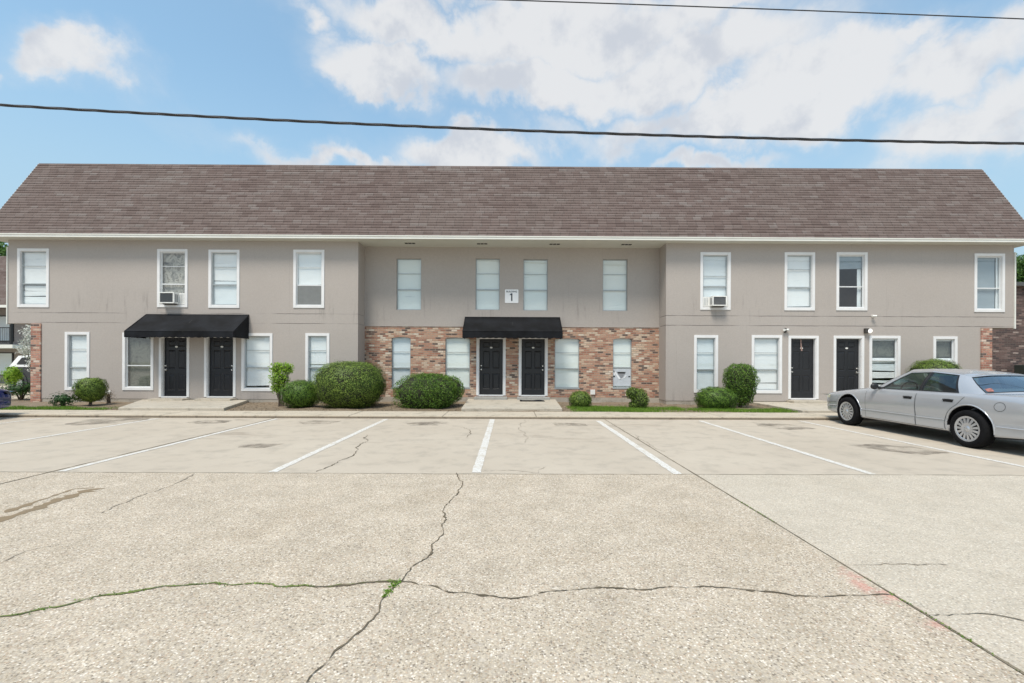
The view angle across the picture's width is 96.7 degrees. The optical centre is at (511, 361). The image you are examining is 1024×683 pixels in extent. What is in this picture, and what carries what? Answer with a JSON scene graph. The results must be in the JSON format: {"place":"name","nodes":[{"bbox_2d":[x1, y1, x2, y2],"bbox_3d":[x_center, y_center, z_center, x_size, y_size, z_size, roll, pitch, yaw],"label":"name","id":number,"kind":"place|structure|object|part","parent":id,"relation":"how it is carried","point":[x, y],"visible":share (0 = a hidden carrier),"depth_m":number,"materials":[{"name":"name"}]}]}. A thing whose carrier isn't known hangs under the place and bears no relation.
{"place":"outdoors","nodes":[
{"label":"outdoors","id":0,"kind":"place"},
{"bbox_2d":[0,386,29,398],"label":"side lot","id":1,"kind":"structure","parent":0,"point":[15,396],"depth_m":18.94,"materials":[{"name":"concrete"}]},
{"bbox_2d":[0,364,23,395],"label":"lime bush","id":2,"kind":"object","parent":1,"relation":"on","point":[12,374],"visible":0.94,"depth_m":18.79,"materials":[{"name":"green plant"}]},
{"bbox_2d":[7,355,30,385],"bbox_3d":[-20.821,0.573,21.380,5.630,1.840,1.935,0,0,18],"label":"pickup truck","id":3,"kind":"object","parent":1,"relation":"on","point":[19,361],"visible":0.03,"depth_m":20.97,"materials":[{"name":"white metal"}]},
{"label":"canopy window","id":4,"kind":"part","parent":3,"relation":"part of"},
{"bbox_2d":[14,325,30,375],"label":"flowering shrub","id":5,"kind":"object","parent":1,"relation":"on","point":[24,348],"visible":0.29,"depth_m":20.13,"materials":[{"name":"grey plant"}]},
{"bbox_2d":[0,405,116,409],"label":"grass","id":6,"kind":"structure","parent":0,"point":[20,407],"depth_m":13.12,"materials":[{"name":"green plant"}]},
{"bbox_2d":[0,410,838,417],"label":"walkway","id":7,"kind":"structure","parent":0,"point":[407,414],"depth_m":12.30,"materials":[{"name":"concrete"}]},
{"bbox_2d":[0,417,1023,682],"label":"parking lot","id":8,"kind":"structure","parent":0,"point":[584,507],"depth_m":3.57,"materials":[{"name":"concrete"}]},
{"bbox_2d":[0,389,11,408],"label":"parked car","id":9,"kind":"object","parent":8,"relation":"on","point":[5,398],"visible":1,"depth_m":11.64,"materials":[{"name":"blue paint"}]},
{"bbox_2d":[4,487,94,512],"bbox_3d":[-4.998,1.476,4.902,0.204,0.001,0.894,0,0,0],"label":"pavement stain","id":10,"kind":"object","parent":8,"relation":"on","point":[16,508],"visible":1,"depth_m":4.71,"materials":[{"name":"brown"}]},
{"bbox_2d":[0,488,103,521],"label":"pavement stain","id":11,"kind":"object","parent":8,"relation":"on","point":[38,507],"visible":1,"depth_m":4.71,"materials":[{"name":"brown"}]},
{"bbox_2d":[0,418,158,443],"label":"parking line","id":12,"kind":"object","parent":8,"relation":"on","point":[75,431],"visible":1,"depth_m":9.45,"materials":[{"name":"paint"}]},
{"bbox_2d":[0,418,272,483],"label":"slab joint","id":13,"kind":"object","parent":8,"relation":"on","point":[122,454],"visible":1,"depth_m":7.25,"materials":[{"name":"grey concrete"}]},
{"bbox_2d":[101,474,193,512],"bbox_3d":[-4.095,1.477,5.258,0.092,0.001,1.625,0,0,-5],"label":"pavement crack","id":14,"kind":"object","parent":8,"relation":"on","point":[148,492],"visible":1,"depth_m":5.11,"materials":[{"name":"grey concrete"}]},
{"bbox_2d":[60,419,274,470],"bbox_3d":[-6.070,1.470,8.945,0.111,0.001,5.650,0,0,0],"label":"parking line","id":15,"kind":"object","parent":8,"relation":"on","point":[158,447],"visible":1,"depth_m":7.72,"materials":[{"name":"paint"}]},
{"bbox_2d":[0,579,393,616],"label":"pavement crack","id":16,"kind":"object","parent":8,"relation":"on","point":[216,582],"visible":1,"depth_m":3.01,"materials":[{"name":"grey concrete"}]},
{"bbox_2d":[269,419,386,471],"bbox_3d":[-3.240,1.482,8.959,0.127,0.001,5.650,0,0,0],"label":"parking line","id":17,"kind":"object","parent":8,"relation":"on","point":[312,453],"visible":1,"depth_m":7.69,"materials":[{"name":"paint"}]},
{"bbox_2d":[317,435,367,470],"bbox_3d":[-2.676,1.483,7.708,0.252,0.001,3.086,0,0,-5],"label":"pavement crack","id":18,"kind":"object","parent":8,"relation":"on","point":[348,457],"visible":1,"depth_m":7.21,"materials":[{"name":"grey concrete"}]},
{"bbox_2d":[306,473,462,681],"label":"pavement crack","id":19,"kind":"object","parent":8,"relation":"on","point":[431,552],"visible":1,"depth_m":2.83,"materials":[{"name":"grey concrete"}]},
{"bbox_2d":[472,419,494,471],"bbox_3d":[-0.495,1.494,8.998,0.136,0.001,5.700,0,0,0],"label":"parking line","id":20,"kind":"object","parent":8,"relation":"on","point":[477,466],"visible":1,"depth_m":7.75,"materials":[{"name":"paint"}]},
{"bbox_2d":[0,471,995,474],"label":"slab joint","id":21,"kind":"object","parent":8,"relation":"on","point":[528,473],"visible":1,"depth_m":6.09,"materials":[{"name":"concrete"}]},
{"bbox_2d":[597,421,680,473],"bbox_3d":[2.211,1.505,8.861,0.132,0.001,5.500,0,0,0],"label":"parking line","id":22,"kind":"object","parent":8,"relation":"on","point":[657,460],"visible":1,"depth_m":7.64,"materials":[{"name":"paint"}]},
{"bbox_2d":[394,580,885,598],"bbox_3d":[0.831,1.498,2.957,3.285,0.001,0.217,0,0,1],"label":"pavement crack","id":23,"kind":"object","parent":8,"relation":"on","point":[637,589],"visible":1,"depth_m":2.98,"materials":[{"name":"grey concrete"}]},
{"bbox_2d":[700,421,873,473],"bbox_3d":[4.850,1.516,8.924,0.121,0.001,5.600,0,0,0],"label":"parking line","id":24,"kind":"object","parent":8,"relation":"on","point":[841,464],"visible":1,"depth_m":7.69,"materials":[{"name":"paint"}]},
{"bbox_2d":[606,420,1023,673],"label":"slab joint","id":25,"kind":"object","parent":8,"relation":"on","point":[1004,661],"visible":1,"depth_m":2.92,"materials":[{"name":"concrete"}]},
{"bbox_2d":[853,563,946,564],"bbox_3d":[2.871,1.507,3.395,0.749,0.001,0.039,0,0,0],"label":"pavement crack","id":26,"kind":"object","parent":8,"relation":"on","point":[895,563],"visible":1,"depth_m":3.39,"materials":[{"name":"grey concrete"}]},
{"bbox_2d":[801,421,1023,466],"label":"parking line","id":27,"kind":"object","parent":8,"relation":"on","point":[922,445],"visible":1,"depth_m":8.11,"materials":[{"name":"paint"}]},
{"bbox_2d":[826,369,1023,447],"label":"parked car","id":28,"kind":"object","parent":8,"relation":"on","point":[972,408],"visible":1,"depth_m":8.77,"materials":[{"name":"silver metal"}]},
{"bbox_3d":[8.313,0.742,9.846,0.399,1.046,1.278,0,0,0],"label":"front door","id":29,"kind":"part","parent":28,"relation":"part of","materials":[{"name":"silver metal"}]},
{"bbox_3d":[8.308,0.742,8.710,0.369,1.046,0.939,0,0,0],"label":"rear door","id":30,"kind":"part","parent":28,"relation":"part of","materials":[{"name":"silver metal"}]},
{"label":"front door","id":31,"kind":"part","parent":28,"relation":"part of","materials":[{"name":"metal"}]},
{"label":"rear window","id":32,"kind":"part","parent":28,"relation":"part of","materials":[{"name":"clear glass"}]},
{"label":"rear door","id":33,"kind":"part","parent":28,"relation":"part of","materials":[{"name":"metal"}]},
{"bbox_2d":[930,613,1023,620],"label":"pavement crack","id":34,"kind":"object","parent":8,"relation":"on","point":[984,613],"visible":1,"depth_m":2.71,"materials":[{"name":"grey concrete"}]},
{"bbox_2d":[0,103,1023,144],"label":"overhead cable","id":35,"kind":"object","parent":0,"point":[508,129],"visible":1,"depth_m":9.98,"materials":[{"name":"black rubber"}]},
{"bbox_2d":[0,0,1023,256],"label":"sky","id":36,"kind":"structure","parent":0,"point":[558,66],"materials":[{"name":"blue"}]},
{"bbox_2d":[565,405,690,411],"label":"grass","id":37,"kind":"structure","parent":0,"point":[606,408],"depth_m":13.60,"materials":[{"name":"green plant"}]},
{"bbox_2d":[687,407,798,412],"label":"grass","id":38,"kind":"structure","parent":0,"point":[775,410],"depth_m":13.29,"materials":[{"name":"green plant"}]},
{"bbox_2d":[502,0,1023,19],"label":"overhead cable","id":39,"kind":"object","parent":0,"point":[765,9],"visible":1,"depth_m":9.02,"materials":[{"name":"black rubber"}]},
{"bbox_2d":[992,282,1023,387],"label":"brick building","id":40,"kind":"structure","parent":0,"point":[1007,349],"depth_m":20.61,"materials":[{"name":"brown brick"}]},
{"bbox_2d":[1014,365,1023,373],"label":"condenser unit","id":41,"kind":"object","parent":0,"point":[1018,369],"visible":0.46,"depth_m":20.04,"materials":[{"name":"grey metal"}]},
{"label":"ground","id":42,"kind":"structure","parent":0,"visible":0},
{"bbox_2d":[0,241,7,255],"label":"broadleaf tree","id":43,"kind":"object","parent":42,"relation":"on","point":[2,250],"visible":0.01,"depth_m":36.02,"materials":[{"name":"green plant"}]},
{"bbox_2d":[0,256,30,382],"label":"neighbouring building","id":44,"kind":"structure","parent":42,"relation":"on","point":[10,336],"depth_m":29.28,"materials":[{"name":"concrete"}]},
{"bbox_2d":[0,316,13,341],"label":"window","id":45,"kind":"structure","parent":44,"relation":"in","point":[4,331],"depth_m":29.29,"materials":[{"name":"white glass"}]},
{"bbox_2d":[0,352,13,374],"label":"window","id":46,"kind":"structure","parent":44,"relation":"in","point":[6,358],"depth_m":29.29,"materials":[{"name":"white glass"}]},
{"bbox_2d":[118,399,247,410],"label":"porch slab","id":47,"kind":"structure","parent":42,"relation":"on","point":[147,404],"depth_m":13.69,"materials":[{"name":"concrete"}]},
{"bbox_2d":[148,398,190,400],"bbox_3d":[-11.676,1.303,15.533,1.153,0.096,0.420,0,0,0],"label":"door step","id":48,"kind":"object","parent":47,"relation":"on","point":[167,399],"depth_m":15.32,"materials":[{"name":"concrete"}]},
{"bbox_2d":[194,398,236,400],"bbox_3d":[-10.097,1.307,15.541,1.198,0.102,0.420,0,0,0],"label":"door step","id":49,"kind":"object","parent":47,"relation":"on","point":[215,399],"depth_m":15.33,"materials":[{"name":"concrete"}]},
{"bbox_2d":[11,398,792,412],"bbox_3d":[-0.080,1.452,15.100,60.000,0.088,4.200,0,0,0],"label":"planting bed","id":50,"kind":"object","parent":42,"relation":"on","point":[26,402],"visible":0.23,"depth_m":14.41,"materials":[{"name":"soil"}]},
{"bbox_2d":[0,378,29,399],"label":"spreading bush","id":51,"kind":"object","parent":50,"relation":"on","point":[21,389],"visible":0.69,"depth_m":16.34,"materials":[{"name":"green plant"}]},
{"bbox_2d":[45,392,78,405],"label":"plant","id":52,"kind":"object","parent":50,"relation":"on","point":[63,398],"visible":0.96,"depth_m":14.12,"materials":[{"name":"green plant"}]},
{"bbox_2d":[71,377,108,405],"bbox_3d":[-13.452,0.953,14.536,0.874,0.989,0.878,0,0,0],"label":"shrub","id":53,"kind":"object","parent":50,"relation":"on","point":[90,390],"visible":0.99,"depth_m":14.30,"materials":[{"name":"green plant"}]},
{"bbox_2d":[104,390,113,402],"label":"dry plant","id":54,"kind":"object","parent":50,"relation":"on","point":[108,399],"visible":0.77,"depth_m":15.22,"materials":[{"name":"brown plant"}]},
{"bbox_2d":[268,362,294,406],"bbox_3d":[-7.326,0.729,14.446,0.855,1.493,0.682,0,0,0],"label":"lime shrub","id":55,"kind":"object","parent":50,"relation":"on","point":[278,377],"visible":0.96,"depth_m":14.37,"materials":[{"name":"green plant"}]},
{"bbox_2d":[278,379,318,407],"bbox_3d":[-6.580,1.006,14.273,1.366,0.940,1.370,0,0,0],"label":"shrub","id":56,"kind":"object","parent":50,"relation":"on","point":[298,393],"visible":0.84,"depth_m":13.86,"materials":[{"name":"green plant"}]},
{"bbox_2d":[307,359,387,408],"bbox_3d":[-5.089,0.689,14.341,2.390,1.592,2.387,0,0,0],"label":"shrub","id":57,"kind":"object","parent":50,"relation":"on","point":[349,384],"visible":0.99,"depth_m":13.59,"materials":[{"name":"green plant"}]},
{"bbox_2d":[390,372,464,408],"bbox_3d":[-2.708,0.896,14.493,2.336,1.208,2.105,0,0,0],"label":"shrub","id":58,"kind":"object","parent":50,"relation":"on","point":[423,390],"visible":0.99,"depth_m":13.90,"materials":[{"name":"green plant"}]},
{"bbox_2d":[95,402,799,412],"bbox_3d":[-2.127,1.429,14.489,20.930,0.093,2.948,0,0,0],"label":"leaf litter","id":59,"kind":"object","parent":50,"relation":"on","point":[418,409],"visible":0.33,"depth_m":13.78,"materials":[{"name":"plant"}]},
{"bbox_2d":[568,390,593,406],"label":"shrub","id":60,"kind":"object","parent":50,"relation":"on","point":[580,398],"visible":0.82,"depth_m":14.07,"materials":[{"name":"green plant"}]},
{"bbox_2d":[626,387,649,408],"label":"shrub","id":61,"kind":"object","parent":50,"relation":"on","point":[637,397],"visible":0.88,"depth_m":14.17,"materials":[{"name":"green plant"}]},
{"bbox_2d":[691,386,738,409],"bbox_3d":[6.350,1.136,14.228,1.378,0.801,1.271,0,0,0],"label":"shrub","id":62,"kind":"object","parent":50,"relation":"on","point":[714,397],"visible":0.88,"depth_m":13.82,"materials":[{"name":"green plant"}]},
{"bbox_2d":[722,362,760,407],"bbox_3d":[7.343,0.767,14.630,1.056,1.537,1.092,0,0,0],"label":"shrub","id":63,"kind":"object","parent":50,"relation":"on","point":[740,378],"visible":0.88,"depth_m":14.33,"materials":[{"name":"green plant"}]},
{"bbox_2d":[904,358,962,372],"bbox_3d":[13.799,0.698,14.854,1.511,1.728,1.545,0,0,0],"label":"shrub","id":64,"kind":"object","parent":50,"relation":"on","point":[932,363],"visible":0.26,"depth_m":14.57,"materials":[{"name":"green plant"}]},
{"bbox_2d":[0,415,872,419],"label":"kerb","id":65,"kind":"structure","parent":42,"relation":"on","point":[430,417],"depth_m":11.92,"materials":[{"name":"beige concrete"}]},
{"bbox_2d":[461,399,561,411],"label":"porch slab","id":66,"kind":"structure","parent":42,"relation":"on","point":[504,405],"depth_m":14.02,"materials":[{"name":"concrete"}]},
{"bbox_2d":[474,396,506,399],"bbox_3d":[-0.766,1.327,16.326,1.175,0.139,0.420,0,0,0],"label":"door step","id":67,"kind":"object","parent":66,"relation":"on","point":[490,397],"depth_m":16.12,"materials":[{"name":"paint"}]},
{"bbox_2d":[517,397,549,399],"bbox_3d":[0.765,1.337,16.334,1.164,0.133,0.420,0,0,0],"label":"door step","id":68,"kind":"object","parent":66,"relation":"on","point":[533,398],"depth_m":16.12,"materials":[{"name":"paint"}]},
{"bbox_2d":[0,163,1023,404],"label":"apartment building","id":69,"kind":"structure","parent":42,"relation":"on","point":[825,281],"depth_m":15.88,"materials":[{"name":"grey paint"}]},
{"bbox_2d":[17,248,48,306],"bbox_3d":[-16.516,-2.893,15.756,1.086,2.030,0.121,0,0,0],"label":"window","id":70,"kind":"structure","parent":69,"relation":"in","point":[34,261],"depth_m":15.81,"materials":[{"name":"glass"}]},
{"bbox_2d":[64,332,89,389],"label":"window","id":71,"kind":"structure","parent":69,"relation":"in","point":[77,344],"depth_m":15.81,"materials":[{"name":"glass"}]},
{"bbox_2d":[122,333,153,389],"bbox_3d":[-12.918,-0.011,15.793,1.067,1.989,0.161,0,0,0],"label":"window","id":72,"kind":"structure","parent":69,"relation":"in","point":[141,350],"depth_m":15.87,"materials":[{"name":"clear glass"}]},
{"bbox_2d":[159,292,184,304],"bbox_3d":[-11.733,-2.167,15.648,0.834,0.410,0.310,0,0,0],"label":"window air conditioner","id":73,"kind":"object","parent":69,"relation":"attached to","point":[170,298],"depth_m":15.52,"materials":[{"name":"plastic"}]},
{"bbox_2d":[157,249,187,306],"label":"window","id":74,"kind":"structure","parent":69,"relation":"in","point":[172,276],"depth_m":15.87,"materials":[{"name":"white glass"}]},
{"bbox_2d":[164,338,186,395],"bbox_3d":[-11.673,0.187,15.834,0.833,2.046,0.107,0,0,0],"label":"door","id":75,"kind":"structure","parent":69,"relation":"in","point":[175,356],"depth_m":15.85,"materials":[{"name":"black paint"}]},
{"bbox_2d":[209,338,232,395],"bbox_3d":[-10.094,0.187,15.842,0.878,2.047,0.107,0,0,0],"label":"door","id":76,"kind":"structure","parent":69,"relation":"in","point":[220,349],"depth_m":15.85,"materials":[{"name":"black paint"}]},
{"bbox_2d":[208,250,239,307],"bbox_3d":[-9.954,-2.866,15.790,1.069,2.013,0.124,0,0,0],"label":"window","id":77,"kind":"structure","parent":69,"relation":"in","point":[224,276],"depth_m":15.84,"materials":[{"name":"glass"}]},
{"bbox_2d":[241,333,272,390],"bbox_3d":[-8.820,0.016,15.793,1.069,2.002,0.121,0,0,0],"label":"window","id":78,"kind":"structure","parent":69,"relation":"in","point":[256,351],"depth_m":15.85,"materials":[{"name":"glass"}]},
{"bbox_2d":[293,250,324,307],"bbox_3d":[-7.029,-2.869,15.802,1.071,2.014,0.121,0,0,0],"label":"window","id":79,"kind":"structure","parent":69,"relation":"in","point":[308,266],"depth_m":15.80,"materials":[{"name":"clear glass"}]},
{"bbox_2d":[305,333,329,381],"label":"window","id":80,"kind":"structure","parent":69,"relation":"in","point":[317,345],"depth_m":15.85,"materials":[{"name":"glass"}]},
{"bbox_2d":[391,337,410,388],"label":"window","id":81,"kind":"structure","parent":69,"relation":"in","point":[401,346],"depth_m":16.63,"materials":[{"name":"glass"}]},
{"bbox_2d":[397,259,420,309],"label":"window","id":82,"kind":"structure","parent":69,"relation":"in","point":[408,270],"depth_m":16.63,"materials":[{"name":"glass"}]},
{"bbox_2d":[445,338,469,388],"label":"window","id":83,"kind":"structure","parent":69,"relation":"in","point":[457,349],"depth_m":16.65,"materials":[{"name":"glass"}]},
{"bbox_2d":[476,259,499,309],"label":"window","id":84,"kind":"structure","parent":69,"relation":"in","point":[487,270],"depth_m":16.65,"materials":[{"name":"glass"}]},
{"bbox_2d":[479,339,502,394],"bbox_3d":[-0.762,0.191,16.628,0.855,2.045,0.107,0,0,0],"label":"door","id":85,"kind":"structure","parent":69,"relation":"in","point":[491,350],"depth_m":16.64,"materials":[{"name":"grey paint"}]},
{"bbox_2d":[505,289,517,302],"bbox_3d":[-0.011,-2.375,16.510,0.490,0.490,0.020,0,0,0],"label":"building sign","id":86,"kind":"object","parent":69,"relation":"attached to","point":[511,295],"visible":1,"depth_m":16.50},
{"bbox_2d":[521,339,544,394],"bbox_3d":[0.769,0.196,16.635,0.844,2.057,0.107,0,0,0],"label":"door","id":87,"kind":"structure","parent":69,"relation":"in","point":[533,350],"depth_m":16.65,"materials":[{"name":"grey paint"}]},
{"bbox_2d":[523,260,547,310],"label":"window","id":88,"kind":"structure","parent":69,"relation":"in","point":[535,272],"depth_m":16.66,"materials":[{"name":"glass"}]},
{"bbox_2d":[554,338,579,388],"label":"window","id":89,"kind":"structure","parent":69,"relation":"in","point":[566,349],"depth_m":16.66,"materials":[{"name":"glass"}]},
{"bbox_2d":[603,260,626,310],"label":"window","id":90,"kind":"structure","parent":69,"relation":"in","point":[614,271],"depth_m":16.67,"materials":[{"name":"glass"}]},
{"bbox_2d":[613,338,630,388],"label":"window","id":91,"kind":"structure","parent":69,"relation":"in","point":[621,347],"depth_m":16.67,"materials":[{"name":"glass"}]},
{"bbox_2d":[694,335,717,392],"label":"window","id":92,"kind":"structure","parent":69,"relation":"in","point":[705,346],"depth_m":15.92,"materials":[{"name":"glass"}]},
{"bbox_2d":[703,296,727,306],"bbox_3d":[7.068,-2.070,15.740,0.846,0.370,0.310,0,0,0],"label":"window air conditioner","id":93,"kind":"object","parent":69,"relation":"attached to","point":[716,301],"depth_m":15.61,"materials":[{"name":"plastic"}]},
{"bbox_2d":[700,252,730,309],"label":"window","id":94,"kind":"structure","parent":69,"relation":"in","point":[715,267],"depth_m":15.92,"materials":[{"name":"glass"}]},
{"bbox_2d":[751,335,781,392],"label":"window","id":95,"kind":"structure","parent":69,"relation":"in","point":[766,350],"depth_m":15.93,"materials":[{"name":"glass"}]},
{"bbox_2d":[784,252,814,310],"bbox_3d":[10.005,-2.796,15.885,1.060,2.025,0.120,0,0,0],"label":"window","id":96,"kind":"structure","parent":69,"relation":"in","point":[799,267],"depth_m":15.93,"materials":[{"name":"glass"}]},
{"bbox_2d":[791,339,813,397],"bbox_3d":[10.135,0.244,15.941,0.844,2.082,0.107,0,0,0],"label":"door","id":97,"kind":"structure","parent":69,"relation":"in","point":[801,349],"depth_m":15.95,"materials":[{"name":"grey paint"}]},
{"bbox_2d":[836,339,858,390],"bbox_3d":[11.719,0.255,15.949,0.856,2.106,0.107,0,0,0],"label":"door","id":98,"kind":"structure","parent":69,"relation":"in","point":[847,350],"depth_m":15.96,"materials":[{"name":"grey paint"}]},
{"bbox_2d":[836,252,867,310],"bbox_3d":[11.827,-2.797,15.909,1.083,2.026,0.151,0,0,0],"label":"window","id":99,"kind":"structure","parent":69,"relation":"in","point":[844,260],"depth_m":15.89,"materials":[{"name":"white glass"}]},
{"bbox_2d":[869,336,900,387],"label":"window","id":100,"kind":"structure","parent":69,"relation":"in","point":[879,346],"depth_m":15.95,"materials":[{"name":"white glass"}]},
{"bbox_2d":[933,336,957,364],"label":"window","id":101,"kind":"structure","parent":69,"relation":"in","point":[941,344],"depth_m":15.92,"materials":[{"name":"white glass"}]},
{"bbox_2d":[974,253,1004,311],"bbox_3d":[16.643,-2.752,15.928,1.064,2.040,0.141,0,0,0],"label":"window","id":102,"kind":"structure","parent":69,"relation":"in","point":[985,297],"depth_m":15.99,"materials":[{"name":"clear glass"}]},
{"bbox_2d":[752,402,836,412],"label":"porch slab","id":103,"kind":"structure","parent":42,"relation":"on","point":[811,407],"depth_m":14.30,"materials":[{"name":"concrete"}]},
{"bbox_2d":[787,400,826,402],"bbox_3d":[10.132,1.386,15.640,1.164,0.113,0.420,0,0,0],"label":"door step","id":104,"kind":"object","parent":103,"relation":"on","point":[805,401],"depth_m":15.43,"materials":[{"name":"concrete"}]},
{"bbox_2d":[1016,253,1023,281],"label":"broadleaf tree","id":105,"kind":"object","parent":42,"relation":"on","point":[1019,268],"visible":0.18,"depth_m":35.98,"materials":[{"name":"green plant"}]}
]}

